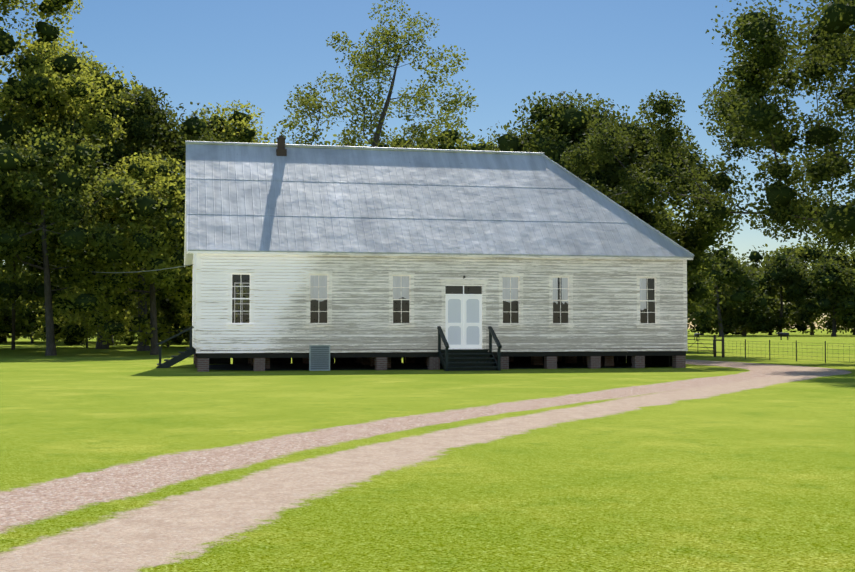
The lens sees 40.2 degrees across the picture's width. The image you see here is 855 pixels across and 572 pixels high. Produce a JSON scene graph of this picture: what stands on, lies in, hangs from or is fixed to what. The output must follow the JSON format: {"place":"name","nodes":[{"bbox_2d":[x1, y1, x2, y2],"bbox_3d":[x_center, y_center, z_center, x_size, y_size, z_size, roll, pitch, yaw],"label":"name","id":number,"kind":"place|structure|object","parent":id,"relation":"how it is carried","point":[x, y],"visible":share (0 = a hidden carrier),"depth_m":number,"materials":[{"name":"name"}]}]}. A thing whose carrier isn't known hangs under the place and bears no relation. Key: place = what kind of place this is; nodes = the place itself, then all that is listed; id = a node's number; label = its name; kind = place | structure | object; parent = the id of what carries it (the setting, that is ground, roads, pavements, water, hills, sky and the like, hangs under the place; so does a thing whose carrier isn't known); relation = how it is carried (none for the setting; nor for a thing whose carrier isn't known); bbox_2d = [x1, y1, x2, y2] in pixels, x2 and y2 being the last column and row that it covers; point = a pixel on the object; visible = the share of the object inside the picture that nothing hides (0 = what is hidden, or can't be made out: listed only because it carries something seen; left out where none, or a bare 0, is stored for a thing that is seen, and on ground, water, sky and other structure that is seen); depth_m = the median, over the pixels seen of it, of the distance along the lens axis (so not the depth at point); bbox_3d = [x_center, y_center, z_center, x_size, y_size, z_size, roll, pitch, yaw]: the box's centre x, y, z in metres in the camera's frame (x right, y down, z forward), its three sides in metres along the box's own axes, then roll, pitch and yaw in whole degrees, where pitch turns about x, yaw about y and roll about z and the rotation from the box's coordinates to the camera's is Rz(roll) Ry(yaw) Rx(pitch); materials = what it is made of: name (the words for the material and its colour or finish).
{"place":"outdoors","nodes":[
{"label":"outdoors","id":0,"kind":"place"},
{"bbox_2d":[0,10,55,151],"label":"tree","id":1,"kind":"object","parent":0,"point":[31,57],"depth_m":76.57,"materials":[{"name":"green plant"}]},
{"bbox_2d":[0,0,147,308],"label":"tree","id":2,"kind":"object","parent":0,"point":[62,94],"depth_m":76.32,"materials":[{"name":"green plant"}]},
{"bbox_2d":[0,356,851,571],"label":"gravel track","id":3,"kind":"structure","parent":0,"point":[187,510],"depth_m":12.68,"materials":[{"name":"beige gravel"}]},
{"bbox_2d":[0,329,854,571],"bbox_3d":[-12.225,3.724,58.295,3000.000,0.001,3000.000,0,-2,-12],"label":"ground","id":4,"kind":"structure","parent":0,"point":[761,480],"depth_m":14.88,"materials":[{"name":"green plant"}]},
{"bbox_2d":[0,300,24,332],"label":"tree","id":5,"kind":"object","parent":4,"relation":"on","point":[3,316],"depth_m":90.03,"materials":[{"name":"green plant"}]},
{"bbox_2d":[11,257,15,349],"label":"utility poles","id":6,"kind":"object","parent":4,"relation":"on","point":[13,327],"visible":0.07,"depth_m":87.84,"materials":[{"name":"brown wood"}]},
{"bbox_2d":[20,253,193,272],"bbox_3d":[-34.225,-1.436,80.119,71.973,3.060,16.481,-2,-3,37],"label":"service wire","id":7,"kind":"object","parent":6,"relation":"hanging from","point":[128,272],"visible":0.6,"depth_m":60.45,"materials":[{"name":"grey"}]},
{"bbox_2d":[0,302,44,342],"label":"tree","id":8,"kind":"object","parent":4,"relation":"on","point":[17,335],"depth_m":124.50,"materials":[{"name":"green plant"}]},
{"bbox_2d":[0,267,51,343],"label":"tree","id":9,"kind":"object","parent":4,"relation":"on","point":[23,330],"depth_m":118.95,"materials":[{"name":"green plant"}]},
{"bbox_2d":[0,256,59,276],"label":"tree","id":10,"kind":"object","parent":4,"relation":"on","point":[19,268],"depth_m":127.74,"materials":[{"name":"green plant"}]},
{"bbox_2d":[15,264,137,343],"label":"tree","id":11,"kind":"object","parent":4,"relation":"on","point":[31,329],"depth_m":117.75,"materials":[{"name":"green plant"}]},
{"bbox_2d":[30,288,129,344],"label":"tree","id":12,"kind":"object","parent":4,"relation":"on","point":[41,331],"depth_m":109.46,"materials":[{"name":"green plant"}]},
{"bbox_2d":[32,289,136,347],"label":"tree","id":13,"kind":"object","parent":4,"relation":"on","point":[63,329],"depth_m":94.95,"materials":[{"name":"green plant"}]},
{"bbox_2d":[0,127,173,355],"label":"tree","id":14,"kind":"object","parent":4,"relation":"on","point":[12,180],"depth_m":66.53,"materials":[{"name":"green plant"}]},
{"bbox_2d":[2,74,177,345],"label":"tree","id":15,"kind":"object","parent":4,"relation":"on","point":[33,304],"depth_m":103.51,"materials":[{"name":"green plant"}]},
{"bbox_2d":[0,51,181,348],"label":"tree","id":16,"kind":"object","parent":4,"relation":"on","point":[28,117],"depth_m":89.24,"materials":[{"name":"green plant"}]},
{"bbox_2d":[24,85,228,350],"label":"tree","id":17,"kind":"object","parent":4,"relation":"on","point":[165,141],"depth_m":80.64,"materials":[{"name":"green plant"}]},
{"bbox_2d":[118,300,173,342],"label":"tree","id":18,"kind":"object","parent":4,"relation":"on","point":[137,315],"depth_m":123.33,"materials":[{"name":"green plant"}]},
{"bbox_2d":[48,152,249,354],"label":"tree","id":19,"kind":"object","parent":4,"relation":"on","point":[186,273],"depth_m":68.97,"materials":[{"name":"green plant"}]},
{"bbox_2d":[116,293,191,346],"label":"tree","id":20,"kind":"object","parent":4,"relation":"on","point":[171,316],"depth_m":97.77,"materials":[{"name":"green plant"}]},
{"bbox_2d":[133,290,189,336],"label":"tree","id":21,"kind":"object","parent":4,"relation":"on","point":[160,315],"depth_m":116.23,"materials":[{"name":"green plant"}]},
{"bbox_2d":[156,326,195,367],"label":"side stairs","id":22,"kind":"structure","parent":4,"relation":"on","point":[190,351],"depth_m":47.71,"materials":[{"name":"grey paint"}]},
{"bbox_2d":[127,251,249,315],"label":"tree","id":23,"kind":"object","parent":4,"relation":"on","point":[160,293],"depth_m":97.76,"materials":[{"name":"green plant"}]},
{"bbox_2d":[182,295,249,343],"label":"tree","id":24,"kind":"object","parent":4,"relation":"on","point":[242,320],"depth_m":90.32,"materials":[{"name":"green plant"}]},
{"bbox_2d":[181,99,275,318],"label":"tree","id":25,"kind":"object","parent":4,"relation":"on","point":[232,128],"depth_m":93.79,"materials":[{"name":"green plant"}]},
{"bbox_2d":[309,345,329,370],"bbox_3d":[-4.114,2.745,44.630,0.800,0.980,0.040,0,-2,-12],"label":"screen panel","id":26,"kind":"object","parent":4,"relation":"on","point":[319,357],"visible":1,"depth_m":44.62,"materials":[{"name":"silver metal"}]},
{"bbox_2d":[314,134,366,146],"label":"tree","id":27,"kind":"object","parent":4,"relation":"on","point":[340,143],"depth_m":132.01,"materials":[{"name":"green plant"}]},
{"bbox_2d":[320,141,370,146],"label":"tree","id":28,"kind":"object","parent":4,"relation":"on","point":[341,144],"depth_m":107.13,"materials":[{"name":"green plant"}]},
{"bbox_2d":[271,0,478,148],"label":"tree","id":29,"kind":"object","parent":4,"relation":"on","point":[365,68],"depth_m":85.17,"materials":[{"name":"green plant"}]},
{"bbox_2d":[358,119,497,150],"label":"tree","id":30,"kind":"object","parent":4,"relation":"on","point":[445,144],"depth_m":102.91,"materials":[{"name":"green plant"}]},
{"bbox_2d":[193,354,685,371],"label":"brick piers","id":31,"kind":"structure","parent":4,"relation":"on","point":[378,363],"depth_m":47.46,"materials":[{"name":"brown brick"}]},
{"bbox_2d":[195,351,685,357],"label":"sill beams","id":32,"kind":"structure","parent":31,"relation":"on","point":[412,354],"depth_m":45.58,"materials":[{"name":"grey wood"}]},
{"bbox_2d":[193,347,683,352],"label":"floor platform","id":33,"kind":"structure","parent":32,"relation":"on","point":[437,349],"depth_m":45.52,"materials":[{"name":"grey wood"}]},
{"bbox_2d":[193,251,683,349],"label":"building walls","id":34,"kind":"structure","parent":33,"relation":"on","point":[604,303],"depth_m":45.77,"materials":[{"name":"paint"}]},
{"bbox_2d":[184,141,694,264],"bbox_3d":[-0.073,-3.507,50.647,20.436,4.903,9.911,0,-2,-12],"label":"tin roof","id":35,"kind":"object","parent":34,"relation":"on","point":[252,197],"visible":0.94,"depth_m":47.78,"materials":[{"name":"grey metal"}]},
{"bbox_2d":[276,135,286,155],"bbox_3d":[-6.144,-5.816,49.103,0.420,1.010,0.440,0,-2,-12],"label":"chimney flue","id":36,"kind":"object","parent":35,"relation":"on","point":[281,150],"visible":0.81,"depth_m":48.96,"materials":[{"name":"brown brick"}]},
{"bbox_2d":[184,191,692,266],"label":"fascia","id":37,"kind":"structure","parent":35,"relation":"attached to","point":[286,253],"depth_m":45.69,"materials":[{"name":"paint"}]},
{"bbox_2d":[192,253,687,352],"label":"wall trim","id":38,"kind":"structure","parent":34,"relation":"attached to","point":[482,282],"depth_m":45.88,"materials":[{"name":"paint"}]},
{"bbox_2d":[231,273,656,323],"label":"window sashes","id":39,"kind":"object","parent":38,"relation":"attached to","point":[510,299],"depth_m":46.45,"materials":[{"name":"white wood"}]},
{"bbox_2d":[232,275,654,322],"bbox_3d":[-0.021,0.704,50.503,17.070,1.830,9.265,0,-2,-12],"label":"window glass","id":40,"kind":"object","parent":39,"relation":"in","point":[236,305],"visible":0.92,"depth_m":47.66,"materials":[{"name":"glass"}]},
{"bbox_2d":[445,285,481,348],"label":"door leaves","id":41,"kind":"object","parent":34,"relation":"attached to","point":[463,324],"visible":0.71,"depth_m":46.02,"materials":[{"name":"white wood"}]},
{"bbox_2d":[448,299,479,344],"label":"door panels","id":42,"kind":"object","parent":41,"relation":"attached to","point":[472,316],"depth_m":46.04,"materials":[{"name":"white wood"}]},
{"bbox_2d":[310,275,645,309],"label":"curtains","id":43,"kind":"object","parent":34,"relation":"attached to","point":[323,287],"depth_m":46.58,"materials":[{"name":"white fabric"}]},
{"bbox_2d":[412,131,484,149],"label":"tree","id":44,"kind":"object","parent":4,"relation":"on","point":[460,134],"depth_m":131.12,"materials":[{"name":"green plant"}]},
{"bbox_2d":[437,326,501,370],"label":"front stairs","id":45,"kind":"structure","parent":4,"relation":"on","point":[456,357],"depth_m":45.15,"materials":[{"name":"grey paint"}]},
{"bbox_2d":[479,89,742,317],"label":"tree","id":46,"kind":"object","parent":4,"relation":"on","point":[546,125],"depth_m":68.23,"materials":[{"name":"green plant"}]},
{"bbox_2d":[619,201,715,322],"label":"tree","id":47,"kind":"object","parent":4,"relation":"on","point":[670,213],"depth_m":82.91,"materials":[{"name":"green plant"}]},
{"bbox_2d":[560,0,854,258],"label":"tree","id":48,"kind":"object","parent":4,"relation":"on","point":[769,77],"depth_m":49.41,"materials":[{"name":"green plant"}]},
{"bbox_2d":[713,335,724,356],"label":"fence posts","id":49,"kind":"object","parent":4,"relation":"on","point":[723,349],"visible":0.42,"depth_m":65.04,"materials":[{"name":"wood"}]},
{"bbox_2d":[687,250,753,334],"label":"tree","id":50,"kind":"object","parent":4,"relation":"on","point":[694,330],"depth_m":260.51,"materials":[{"name":"green plant"}]},
{"bbox_2d":[687,242,776,336],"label":"tree","id":51,"kind":"object","parent":4,"relation":"on","point":[733,266],"depth_m":218.67,"materials":[{"name":"green plant"}]},
{"bbox_2d":[712,256,779,334],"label":"tree","id":52,"kind":"object","parent":4,"relation":"on","point":[753,264],"depth_m":268.64,"materials":[{"name":"green plant"}]},
{"bbox_2d":[707,264,794,335],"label":"tree","id":53,"kind":"object","parent":4,"relation":"on","point":[753,323],"depth_m":229.38,"materials":[{"name":"green plant"}]},
{"bbox_2d":[737,243,815,334],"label":"tree","id":54,"kind":"object","parent":4,"relation":"on","point":[790,304],"depth_m":265.73,"materials":[{"name":"green plant"}]},
{"bbox_2d":[742,249,823,335],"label":"tree","id":55,"kind":"object","parent":4,"relation":"on","point":[785,272],"depth_m":229.01,"materials":[{"name":"green plant"}]},
{"bbox_2d":[776,333,789,339],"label":"cow","id":56,"kind":"object","parent":4,"relation":"on","point":[784,335],"visible":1,"depth_m":158.73},
{"bbox_2d":[725,339,854,362],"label":"fence","id":57,"kind":"object","parent":4,"relation":"on","point":[744,343],"visible":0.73,"depth_m":58.10,"materials":[{"name":"grey metal"}]},
{"bbox_2d":[686,339,713,353],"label":"farm gate","id":58,"kind":"structure","parent":57,"relation":"attached to","point":[701,347],"depth_m":67.32,"materials":[{"name":"grey metal"}]},
{"bbox_2d":[759,238,851,334],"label":"tree","id":59,"kind":"object","parent":4,"relation":"on","point":[803,254],"depth_m":265.97,"materials":[{"name":"green plant"}]},
{"bbox_2d":[779,255,854,335],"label":"tree","id":60,"kind":"object","parent":4,"relation":"on","point":[842,277],"depth_m":221.38,"materials":[{"name":"green plant"}]},
{"bbox_2d":[806,247,854,334],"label":"tree","id":61,"kind":"object","parent":4,"relation":"on","point":[850,259],"depth_m":269.33,"materials":[{"name":"green plant"}]},
{"bbox_2d":[828,269,854,332],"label":"tree","id":62,"kind":"object","parent":4,"relation":"on","point":[843,325],"depth_m":218.84,"materials":[{"name":"green plant"}]},
{"bbox_2d":[0,0,854,328],"label":"sky","id":63,"kind":"structure","parent":0,"point":[203,52],"materials":[{"name":"blue"}]},
{"bbox_2d":[209,362,653,370],"bbox_3d":[-0.040,3.434,50.415,19.253,0.001,9.081,0,-2,-12],"label":"crawl space","id":64,"kind":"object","parent":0,"point":[355,366],"depth_m":49.28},
{"bbox_2d":[209,356,671,366],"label":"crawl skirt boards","id":65,"kind":"object","parent":64,"relation":"on","point":[659,360],"visible":0.1,"depth_m":53.78,"materials":[{"name":"grey wood"}]}
]}

